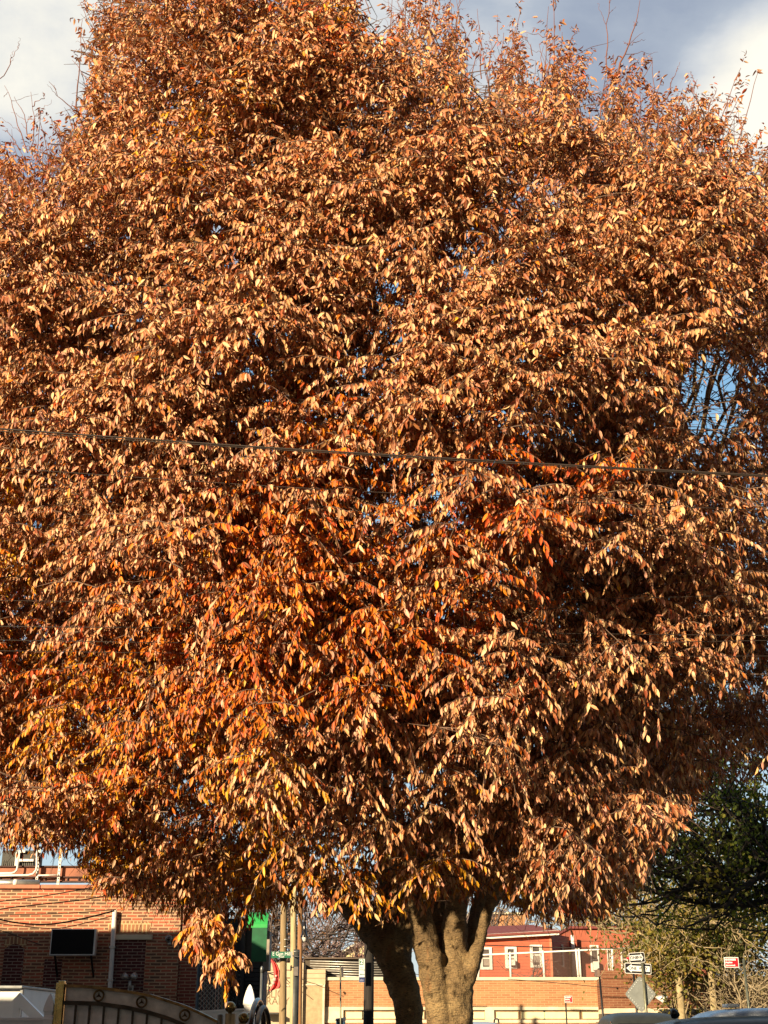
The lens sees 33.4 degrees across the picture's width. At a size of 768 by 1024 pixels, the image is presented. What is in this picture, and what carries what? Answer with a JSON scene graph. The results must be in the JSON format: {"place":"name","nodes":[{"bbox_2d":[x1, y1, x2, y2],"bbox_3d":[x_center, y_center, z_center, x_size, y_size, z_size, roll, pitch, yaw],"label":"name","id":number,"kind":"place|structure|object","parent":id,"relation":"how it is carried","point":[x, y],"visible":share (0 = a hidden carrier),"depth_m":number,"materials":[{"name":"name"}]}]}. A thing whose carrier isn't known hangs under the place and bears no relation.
{"place":"outdoors","nodes":[
{"label":"outdoors","id":0,"kind":"place"},
{"bbox_2d":[267,958,280,995],"bbox_3d":[-3.553,14.739,40.440,0.590,1.351,0.233,0,-22,0],"label":"red flag","id":1,"kind":"object","parent":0,"point":[276,982],"visible":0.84,"depth_m":40.41,"materials":[{"name":"fabric"}]},
{"bbox_2d":[180,802,372,994],"bbox_3d":[-5.402,19.676,61.631,12.878,12.789,15.396,-9,-24,21],"label":"bare tree","id":2,"kind":"object","parent":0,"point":[275,934],"visible":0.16,"depth_m":62.52,"materials":[{"name":"brown plant"}]},
{"bbox_2d":[273,924,357,935],"bbox_3d":[-2.592,19.331,59.059,6.660,0.817,0.030,0,-22,0],"label":"drop cable","id":3,"kind":"object","parent":2,"relation":"hanging from","point":[323,931],"visible":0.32,"depth_m":59.04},
{"bbox_2d":[308,938,361,941],"bbox_3d":[-1.583,16.521,49.409,3.167,0.133,0.052,0,-22,0],"label":"drop cable","id":4,"kind":"object","parent":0,"point":[333,939],"visible":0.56,"depth_m":49.39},
{"bbox_2d":[335,1017,345,1023],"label":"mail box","id":5,"kind":"object","parent":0,"point":[337,1020],"visible":0.86,"depth_m":44.41,"materials":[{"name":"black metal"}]},
{"bbox_2d":[0,431,767,476],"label":"overhead wire","id":6,"kind":"object","parent":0,"point":[383,456],"visible":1,"depth_m":6.26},
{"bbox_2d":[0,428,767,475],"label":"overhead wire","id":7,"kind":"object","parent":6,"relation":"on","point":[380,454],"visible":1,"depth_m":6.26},
{"bbox_2d":[0,0,767,976],"label":"sky","id":8,"kind":"structure","parent":0,"point":[708,38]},
{"bbox_2d":[508,979,619,987],"bbox_3d":[7.110,17.307,46.934,5.116,0.351,0.024,0,-22,0],"label":"drop cable","id":9,"kind":"object","parent":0,"point":[563,983],"visible":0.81,"depth_m":46.93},
{"bbox_3d":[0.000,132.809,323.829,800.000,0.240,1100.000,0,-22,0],"label":"ground","id":10,"kind":"structure","parent":0,"visible":0},
{"bbox_2d":[0,994,54,1023],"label":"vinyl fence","id":11,"kind":"object","parent":10,"relation":"on","point":[48,1011],"visible":1,"depth_m":13.91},
{"bbox_2d":[0,986,55,1016],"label":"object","id":12,"kind":"structure","parent":10,"relation":"on","point":[36,997],"depth_m":16.87,"materials":[{"name":"white metal"}]},
{"bbox_2d":[12,993,43,1016],"bbox_3d":[-4.423,6.967,15.739,0.462,1.973,0.095,0,-22,0],"label":"ramp rail","id":13,"kind":"object","parent":10,"relation":"on","point":[24,1004],"visible":0.77,"depth_m":16.00,"materials":[{"name":"white plastic"}]},
{"bbox_2d":[53,981,65,1023],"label":"gate post","id":14,"kind":"object","parent":10,"relation":"on","point":[58,1014],"visible":1,"depth_m":13.96,"materials":[{"name":"beige metal"}]},
{"bbox_2d":[63,984,217,1023],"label":"arched gate","id":15,"kind":"structure","parent":14,"relation":"attached to","point":[86,1004],"depth_m":13.99,"materials":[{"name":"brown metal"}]},
{"bbox_2d":[217,1014,222,1023],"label":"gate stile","id":16,"kind":"object","parent":15,"relation":"attached to","point":[220,1018],"visible":1,"depth_m":13.89,"materials":[{"name":"metal"}]},
{"bbox_2d":[0,885,227,1010],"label":"brick building","id":17,"kind":"structure","parent":10,"relation":"on","point":[147,954],"depth_m":28.45,"materials":[{"name":"brick"}]},
{"bbox_2d":[1,944,24,985],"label":"bricked window","id":18,"kind":"structure","parent":17,"relation":"in","point":[13,959],"depth_m":28.30,"materials":[{"name":"brick"}]},
{"bbox_2d":[0,879,39,884],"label":"roof duct","id":19,"kind":"object","parent":17,"relation":"on","point":[19,882],"visible":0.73,"depth_m":31.02,"materials":[{"name":"metal"}]},
{"bbox_2d":[0,930,41,944],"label":"wall cable","id":20,"kind":"object","parent":17,"relation":"attached to","point":[21,937],"depth_m":27.56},
{"bbox_2d":[1,850,42,865],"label":"air conditioner","id":21,"kind":"object","parent":17,"relation":"on","point":[6,857],"visible":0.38,"depth_m":32.66,"materials":[{"name":"white paint"}]},
{"bbox_2d":[35,849,40,879],"bbox_3d":[-8.619,9.042,31.806,0.060,1.383,0.045,0,-22,0],"label":"slotted post","id":22,"kind":"object","parent":17,"relation":"on","point":[37,873],"visible":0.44,"depth_m":31.85,"materials":[{"name":"metal"}]},
{"bbox_2d":[0,851,37,876],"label":"conduit","id":23,"kind":"object","parent":22,"relation":"attached to","point":[12,875],"visible":0.88,"depth_m":31.71,"materials":[{"name":"metal"}]},
{"bbox_2d":[0,856,18,873],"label":"conduit","id":24,"kind":"object","parent":23,"relation":"attached to","point":[16,870],"visible":0.91,"depth_m":31.76,"materials":[{"name":"metal"}]},
{"bbox_2d":[0,887,92,901],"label":"wall cable","id":25,"kind":"object","parent":17,"relation":"attached to","point":[46,895],"depth_m":25.97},
{"bbox_2d":[0,866,93,882],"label":"steel beam","id":26,"kind":"structure","parent":17,"relation":"on","point":[74,876],"depth_m":31.95,"materials":[{"name":"metal"}]},
{"bbox_2d":[42,959,61,989],"bbox_3d":[-7.317,11.294,27.801,0.392,2.987,0.025,0,-22,0],"label":"bricked window","id":27,"kind":"structure","parent":17,"relation":"in","point":[50,979],"depth_m":28.23,"materials":[{"name":"brick"}]},
{"bbox_2d":[0,916,111,928],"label":"wall cable","id":28,"kind":"object","parent":17,"relation":"attached to","point":[56,928],"depth_m":26.23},
{"bbox_2d":[0,910,114,924],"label":"wall cable","id":29,"kind":"object","parent":17,"relation":"attached to","point":[58,922],"depth_m":26.25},
{"bbox_2d":[0,909,115,914],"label":"wall cable","id":30,"kind":"object","parent":17,"relation":"attached to","point":[54,913],"depth_m":25.84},
{"bbox_2d":[57,853,61,884],"bbox_3d":[-8.082,9.042,31.806,0.060,1.383,0.045,0,-22,0],"label":"slotted post","id":31,"kind":"object","parent":17,"relation":"on","point":[58,874],"visible":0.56,"depth_m":31.85,"materials":[{"name":"metal"}]},
{"bbox_2d":[38,874,56,875],"bbox_3d":[-8.341,9.005,31.738,0.476,0.044,0.036,0,-22,0],"label":"conduit","id":32,"kind":"object","parent":31,"relation":"attached to","point":[48,875],"visible":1,"depth_m":31.72,"materials":[{"name":"metal"}]},
{"bbox_2d":[0,893,122,909],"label":"wall cable","id":33,"kind":"object","parent":17,"relation":"attached to","point":[51,903],"depth_m":25.91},
{"bbox_2d":[49,929,97,976],"bbox_3d":[-6.824,9.720,28.209,0.996,0.989,0.439,0,-22,0],"label":"display screen","id":34,"kind":"object","parent":17,"relation":"attached to","point":[73,942],"visible":0.97,"depth_m":28.09,"materials":[{"name":"black metal"}]},
{"bbox_2d":[108,940,145,992],"bbox_3d":[-5.685,11.106,27.877,0.784,3.391,0.025,0,-22,0],"label":"bricked window","id":35,"kind":"structure","parent":17,"relation":"in","point":[129,955],"depth_m":28.32,"materials":[{"name":"brick"}]},
{"bbox_2d":[122,973,137,990],"bbox_3d":[-5.563,10.306,28.014,0.357,0.421,0.330,0,-22,0],"label":"flood light","id":36,"kind":"object","parent":17,"relation":"attached to","point":[133,976],"visible":0.97,"depth_m":27.98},
{"bbox_2d":[165,935,172,945],"bbox_3d":[-4.788,9.518,28.451,0.170,0.232,0.166,0,-22,0],"label":"security camera","id":37,"kind":"object","parent":17,"relation":"attached to","point":[168,938],"visible":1,"depth_m":28.42,"materials":[{"name":"black plastic"}]},
{"bbox_2d":[195,959,223,1010],"bbox_3d":[-3.694,10.927,26.863,0.592,2.963,0.067,0,-22,0],"label":"chain link fence","id":38,"kind":"object","parent":10,"relation":"on","point":[199,1002],"visible":0.4,"depth_m":27.15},
{"bbox_2d":[221,981,222,1008],"bbox_3d":[-3.407,11.011,26.613,0.054,2.620,0.040,0,-22,0],"label":"wooden stake","id":39,"kind":"object","parent":10,"relation":"on","point":[222,996],"visible":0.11,"depth_m":26.93,"materials":[{"name":"brown wood"}]},
{"bbox_2d":[200,985,255,1023],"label":"vinyl fence","id":40,"kind":"object","parent":10,"relation":"on","point":[249,998],"visible":0.45,"depth_m":15.81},
{"bbox_2d":[225,1001,235,1023],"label":"gate post","id":41,"kind":"object","parent":10,"relation":"on","point":[230,1017],"visible":0.95,"depth_m":13.84,"materials":[{"name":"gold metal"}]},
{"bbox_2d":[228,966,241,1008],"bbox_3d":[-3.381,11.454,28.268,0.405,3.040,0.428,0,-22,0],"label":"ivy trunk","id":42,"kind":"object","parent":10,"relation":"on","point":[232,996],"visible":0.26,"depth_m":28.50,"materials":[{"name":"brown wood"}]},
{"bbox_2d":[238,1012,248,1023],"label":"gate post","id":43,"kind":"object","parent":10,"relation":"on","point":[243,1017],"visible":1,"depth_m":13.72,"materials":[{"name":"gold metal"}]},
{"bbox_2d":[248,998,270,1023],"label":"open gate","id":44,"kind":"structure","parent":43,"relation":"attached to","point":[263,1015],"depth_m":14.15,"materials":[{"name":"grey metal"}]},
{"bbox_2d":[220,912,271,1018],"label":"shop building","id":45,"kind":"structure","parent":10,"relation":"on","point":[253,944],"depth_m":29.44,"materials":[{"name":"green fabric"}]},
{"bbox_2d":[260,966,262,1023],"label":"vent pipe","id":46,"kind":"object","parent":10,"relation":"on","point":[261,977],"visible":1,"depth_m":22.53,"materials":[{"name":"grey metal"}]},
{"bbox_2d":[340,943,364,956],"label":"yellow house","id":47,"kind":"structure","parent":10,"relation":"on","point":[347,955],"depth_m":85.20,"materials":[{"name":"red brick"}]},
{"bbox_2d":[278,877,468,960],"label":"bare tree","id":48,"kind":"object","parent":10,"relation":"on","point":[341,947],"visible":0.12,"depth_m":75.81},
{"bbox_2d":[0,0,767,1023],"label":"zelkova tree","id":49,"kind":"object","parent":10,"relation":"on","point":[622,254],"visible":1,"depth_m":7.84,"materials":[{"name":"orange plant"}]},
{"bbox_2d":[0,650,714,656],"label":"overhead wire","id":50,"kind":"object","parent":49,"relation":"attached to","point":[393,655],"visible":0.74,"depth_m":7.48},
{"bbox_2d":[0,467,767,510],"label":"overhead wire","id":51,"kind":"object","parent":49,"relation":"attached to","point":[374,492],"visible":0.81,"depth_m":7.16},
{"bbox_2d":[0,594,767,603],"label":"overhead wire","id":52,"kind":"object","parent":49,"relation":"attached to","point":[418,602],"visible":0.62,"depth_m":7.61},
{"bbox_2d":[5,640,767,644],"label":"overhead wire","id":53,"kind":"object","parent":49,"relation":"attached to","point":[394,644],"visible":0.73,"depth_m":7.51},
{"bbox_2d":[0,626,767,635],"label":"overhead wire","id":54,"kind":"object","parent":53,"relation":"on","point":[392,630],"visible":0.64,"depth_m":7.53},
{"bbox_2d":[467,912,523,925],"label":"tan building","id":55,"kind":"structure","parent":10,"relation":"on","point":[518,920],"depth_m":95.53,"materials":[{"name":"brick"}]},
{"bbox_2d":[416,895,581,974],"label":"bare tree","id":56,"kind":"object","parent":10,"relation":"on","point":[497,921],"visible":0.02,"depth_m":86.34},
{"bbox_2d":[480,925,575,976],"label":"red house","id":57,"kind":"structure","parent":10,"relation":"on","point":[490,966],"depth_m":68.21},
{"bbox_2d":[480,947,492,969],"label":"window","id":58,"kind":"structure","parent":57,"relation":"in","point":[486,963],"depth_m":67.98,"materials":[{"name":"white paint"}]},
{"bbox_2d":[505,947,516,967],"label":"window","id":59,"kind":"structure","parent":57,"relation":"in","point":[507,949],"depth_m":68.03,"materials":[{"name":"white paint"}]},
{"bbox_2d":[530,945,542,967],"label":"window","id":60,"kind":"structure","parent":57,"relation":"in","point":[534,949],"depth_m":68.06,"materials":[{"name":"white paint"}]},
{"bbox_2d":[561,944,564,966],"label":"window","id":61,"kind":"structure","parent":57,"relation":"in","point":[562,945],"depth_m":69.44,"materials":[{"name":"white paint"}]},
{"bbox_2d":[496,820,705,929],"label":"bare tree","id":62,"kind":"object","parent":10,"relation":"on","point":[617,919],"visible":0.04,"depth_m":78.79,"materials":[{"name":"brown plant"}]},
{"bbox_2d":[559,926,705,976],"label":"brown house","id":63,"kind":"structure","parent":10,"relation":"on","point":[592,958],"depth_m":71.13,"materials":[{"name":"brick"}]},
{"bbox_2d":[590,945,599,971],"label":"window","id":64,"kind":"structure","parent":63,"relation":"in","point":[594,958],"depth_m":70.83,"materials":[{"name":"white paint"}]},
{"bbox_2d":[607,950,610,969],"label":"window","id":65,"kind":"structure","parent":63,"relation":"in","point":[608,955],"depth_m":70.83,"materials":[{"name":"white paint"}]},
{"bbox_2d":[620,949,627,969],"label":"window","id":66,"kind":"structure","parent":63,"relation":"in","point":[622,959],"depth_m":70.84,"materials":[{"name":"white paint"}]},
{"bbox_2d":[692,890,767,1012],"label":"twiggy shrub","id":67,"kind":"object","parent":10,"relation":"on","point":[729,978],"visible":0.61,"depth_m":45.74,"materials":[{"name":"brown plant"}]},
{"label":"far pavement","id":68,"kind":"structure","parent":0,"visible":0},
{"bbox_2d":[266,963,598,1023],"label":"library building","id":69,"kind":"structure","parent":68,"relation":"on","point":[504,1000],"depth_m":54.15,"materials":[{"name":"beige brick"}]},
{"bbox_2d":[305,986,322,1023],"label":"door panel","id":70,"kind":"structure","parent":69,"relation":"in","point":[314,994],"depth_m":53.93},
{"bbox_2d":[304,957,382,976],"bbox_3d":[-1.318,20.738,57.778,4.349,0.950,5.322,0,-22,0],"label":"roof screen","id":71,"kind":"object","parent":69,"relation":"on","point":[332,965],"visible":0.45,"depth_m":55.58,"materials":[{"name":"metal"}]},
{"bbox_2d":[345,1010,362,1019],"bbox_3d":[-1.262,21.248,54.068,0.774,0.361,0.080,0,-22,0],"label":"window","id":72,"kind":"structure","parent":69,"relation":"in","point":[349,1014],"depth_m":54.04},
{"bbox_2d":[362,1010,424,1019],"bbox_3d":[0.404,21.248,54.068,2.659,0.361,0.080,0,-22,0],"label":"window","id":73,"kind":"structure","parent":69,"relation":"in","point":[378,1014],"depth_m":54.03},
{"bbox_2d":[343,1010,580,1019],"bbox_3d":[3.400,21.289,54.180,11.782,0.385,0.180,0,-22,0],"label":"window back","id":74,"kind":"structure","parent":69,"relation":"in","point":[343,1010],"depth_m":54.10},
{"bbox_2d":[473,1010,484,1019],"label":"window","id":75,"kind":"structure","parent":69,"relation":"in","point":[478,1014],"depth_m":54.03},
{"bbox_2d":[495,1010,518,1019],"bbox_3d":[5.201,21.248,54.068,1.010,0.361,0.080,0,-22,0],"label":"window","id":76,"kind":"structure","parent":69,"relation":"in","point":[500,1014],"depth_m":54.04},
{"bbox_2d":[496,923,564,976],"bbox_3d":[7.031,21.799,57.980,3.295,6.116,4.147,11,-24,-24],"label":"twiggy shrub","id":77,"kind":"object","parent":69,"relation":"on","point":[536,969],"visible":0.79,"depth_m":57.94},
{"bbox_2d":[520,1010,545,1019],"bbox_3d":[6.278,21.248,54.068,1.077,0.361,0.080,0,-22,0],"label":"window","id":78,"kind":"structure","parent":69,"relation":"in","point":[524,1014],"depth_m":54.04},
{"bbox_2d":[543,1010,579,1019],"bbox_3d":[7.507,21.248,54.068,1.548,0.361,0.080,0,-22,0],"label":"window","id":79,"kind":"structure","parent":69,"relation":"in","point":[549,1014],"depth_m":54.04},
{"bbox_2d":[581,1010,598,1019],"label":"window","id":80,"kind":"structure","parent":69,"relation":"in","point":[585,1014],"depth_m":54.04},
{"bbox_2d":[477,949,746,976],"bbox_3d":[10.069,19.235,55.054,12.363,1.474,0.098,0,-22,0],"label":"parapet fence","id":81,"kind":"object","parent":69,"relation":"on","point":[578,967],"visible":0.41,"depth_m":55.09,"materials":[{"name":"metal"}]},
{"bbox_2d":[597,970,767,1019],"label":"library wing","id":82,"kind":"structure","parent":68,"relation":"on","point":[616,1000],"depth_m":52.87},
{"bbox_2d":[655,995,667,1002],"bbox_3d":[11.362,20.028,52.503,0.683,0.383,0.386,-17,-28,36],"label":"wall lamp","id":83,"kind":"object","parent":82,"relation":"attached to","point":[659,997],"visible":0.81,"depth_m":52.38,"materials":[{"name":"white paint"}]},
{"bbox_2d":[659,1009,701,1013],"bbox_3d":[12.215,20.528,52.616,1.804,0.169,0.050,0,-22,0],"label":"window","id":84,"kind":"structure","parent":82,"relation":"in","point":[693,1010],"depth_m":52.59,"materials":[{"name":"black glass"}]},
{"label":"side road","id":85,"kind":"structure","parent":0,"visible":0},
{"bbox_2d":[475,684,767,951],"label":"green tree","id":86,"kind":"object","parent":85,"relation":"on","point":[747,832],"visible":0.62,"depth_m":21.10,"materials":[{"name":"green plant"}]},
{"bbox_2d":[596,1012,677,1023],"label":"parked car","id":87,"kind":"object","parent":85,"relation":"on","point":[635,1018],"visible":0.85,"depth_m":30.99,"materials":[{"name":"grey paint"}]},
{"bbox_2d":[656,1008,767,1023],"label":"parked suv","id":88,"kind":"object","parent":85,"relation":"on","point":[675,1014],"visible":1,"depth_m":13.02,"materials":[{"name":"paint"}]},
{"bbox_2d":[691,1004,767,1017],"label":"parked van","id":89,"kind":"object","parent":85,"relation":"on","point":[744,1012],"visible":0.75,"depth_m":21.76,"materials":[{"name":"blue paint"}]},
{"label":"avenue","id":90,"kind":"structure","parent":0,"visible":0},
{"bbox_2d":[279,902,289,1023],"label":"utility pole","id":91,"kind":"object","parent":90,"relation":"on","point":[283,973],"visible":0.69,"depth_m":41.38,"materials":[{"name":"brown wood"}]},
{"bbox_2d":[269,929,357,934],"bbox_3d":[-2.505,18.748,57.137,6.438,0.439,0.036,0,-22,0],"label":"drop cable","id":92,"kind":"object","parent":91,"relation":"attached to","point":[322,934],"visible":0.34,"depth_m":57.08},
{"bbox_2d":[290,873,299,1023],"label":"sign pole","id":93,"kind":"object","parent":90,"relation":"on","point":[294,987],"visible":0.77,"depth_m":42.27,"materials":[{"name":"brown wood"}]},
{"bbox_2d":[271,952,294,957],"bbox_3d":[-3.302,14.521,41.880,0.705,0.195,1.260,0,-22,0],"label":"street sign","id":94,"kind":"object","parent":93,"relation":"attached to","point":[282,955],"visible":1,"depth_m":41.30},
{"bbox_2d":[297,885,305,1023],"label":"lamp pole","id":95,"kind":"object","parent":90,"relation":"on","point":[299,944],"visible":0.45,"depth_m":43.35,"materials":[{"name":"beige metal"}]},
{"bbox_2d":[301,913,307,941],"bbox_3d":[-2.682,14.091,43.478,0.250,1.014,0.832,0,-22,0],"label":"street lamp","id":96,"kind":"object","parent":95,"relation":"attached to","point":[303,938],"visible":0.87,"depth_m":43.09,"materials":[{"name":"white paint"}]},
{"bbox_2d":[297,905,349,956],"bbox_3d":[-1.727,12.462,38.106,1.826,1.486,0.045,0,-22,0],"label":"drop cable","id":97,"kind":"object","parent":95,"relation":"attached to","point":[331,954],"visible":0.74,"depth_m":37.96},
{"bbox_2d":[340,966,343,1023],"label":"sign post","id":98,"kind":"object","parent":90,"relation":"on","point":[341,972],"visible":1,"depth_m":43.16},
{"bbox_2d":[363,944,373,1023],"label":"utility pole","id":99,"kind":"object","parent":90,"relation":"on","point":[368,1013],"visible":0.63,"depth_m":38.32,"materials":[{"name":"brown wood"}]},
{"bbox_2d":[359,959,364,981],"bbox_3d":[-0.663,13.705,38.254,0.171,0.664,0.025,0,-22,0],"label":"parking sign","id":100,"kind":"object","parent":99,"relation":"attached to","point":[361,970],"visible":1,"depth_m":38.25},
{"bbox_2d":[473,1018,499,1023],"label":"parked car","id":101,"kind":"object","parent":90,"relation":"on","point":[487,1022],"visible":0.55,"depth_m":42.03,"materials":[{"name":"white paint"}]},
{"bbox_2d":[565,1003,567,1023],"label":"sign post","id":102,"kind":"object","parent":90,"relation":"on","point":[566,1012],"visible":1,"depth_m":46.63,"materials":[{"name":"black metal"}]},
{"bbox_2d":[564,996,571,1002],"bbox_3d":[6.736,17.794,46.740,0.283,0.239,0.026,0,-22,0],"label":"no standing sign","id":103,"kind":"object","parent":102,"relation":"attached to","point":[568,999],"visible":1,"depth_m":46.73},
{"bbox_2d":[594,968,603,1016],"bbox_3d":[6.357,14.990,37.247,0.202,3.211,0.500,0,-22,0],"label":"sign post","id":104,"kind":"object","parent":90,"relation":"on","point":[597,972],"visible":1,"depth_m":37.51,"materials":[{"name":"black metal"}]},
{"bbox_2d":[627,957,637,1011],"bbox_3d":[8.397,16.926,42.849,0.312,3.818,0.117,3,-22,-8],"label":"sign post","id":105,"kind":"object","parent":90,"relation":"on","point":[636,1008],"visible":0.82,"depth_m":43.29,"materials":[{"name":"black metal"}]},
{"bbox_2d":[629,952,644,962],"bbox_3d":[8.597,15.141,43.494,0.573,0.359,0.019,4,-22,-9],"label":"one way sign","id":106,"kind":"object","parent":105,"relation":"attached to","point":[638,957],"visible":0.99,"depth_m":43.49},
{"bbox_2d":[641,962,647,1011],"bbox_3d":[8.580,16.602,41.762,0.134,3.603,0.094,0,-22,0],"label":"sign post","id":107,"kind":"object","parent":90,"relation":"on","point":[644,986],"visible":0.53,"depth_m":42.11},
{"bbox_2d":[625,963,650,974],"bbox_3d":[8.416,15.131,42.418,0.898,0.369,0.017,1,-22,-3],"label":"one way sign","id":108,"kind":"object","parent":107,"relation":"attached to","point":[632,968],"visible":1,"depth_m":42.41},
{"bbox_2d":[626,977,655,1011],"bbox_3d":[8.442,15.868,42.121,0.992,1.097,0.013,0,-22,0],"label":"diamond sign","id":109,"kind":"object","parent":107,"relation":"attached to","point":[634,994],"visible":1,"depth_m":42.12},
{"bbox_2d":[564,819,767,1018],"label":"plane tree","id":110,"kind":"object","parent":90,"relation":"on","point":[672,965],"visible":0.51,"depth_m":46.97,"materials":[{"name":"green plant"}]},
{"bbox_2d":[582,823,767,1017],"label":"plane tree","id":111,"kind":"object","parent":90,"relation":"on","point":[739,941],"visible":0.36,"depth_m":46.96,"materials":[{"name":"green plant"}]},
{"bbox_2d":[485,945,619,948],"bbox_3d":[7.471,16.759,49.313,7.851,0.199,0.044,0,-22,0],"label":"drop cable","id":112,"kind":"object","parent":111,"relation":"attached to","point":[550,947],"visible":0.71,"depth_m":49.29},
{"bbox_2d":[742,959,749,1007],"bbox_3d":[10.125,14.131,35.340,0.122,3.374,0.072,0,-22,0],"label":"sign post","id":113,"kind":"object","parent":90,"relation":"on","point":[746,984],"visible":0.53,"depth_m":35.71,"materials":[{"name":"metal"}]},
{"bbox_2d":[724,957,738,967],"bbox_3d":[9.743,12.627,35.885,0.408,0.275,0.026,0,-22,0],"label":"no standing sign","id":114,"kind":"object","parent":113,"relation":"attached to","point":[731,962],"visible":1,"depth_m":35.88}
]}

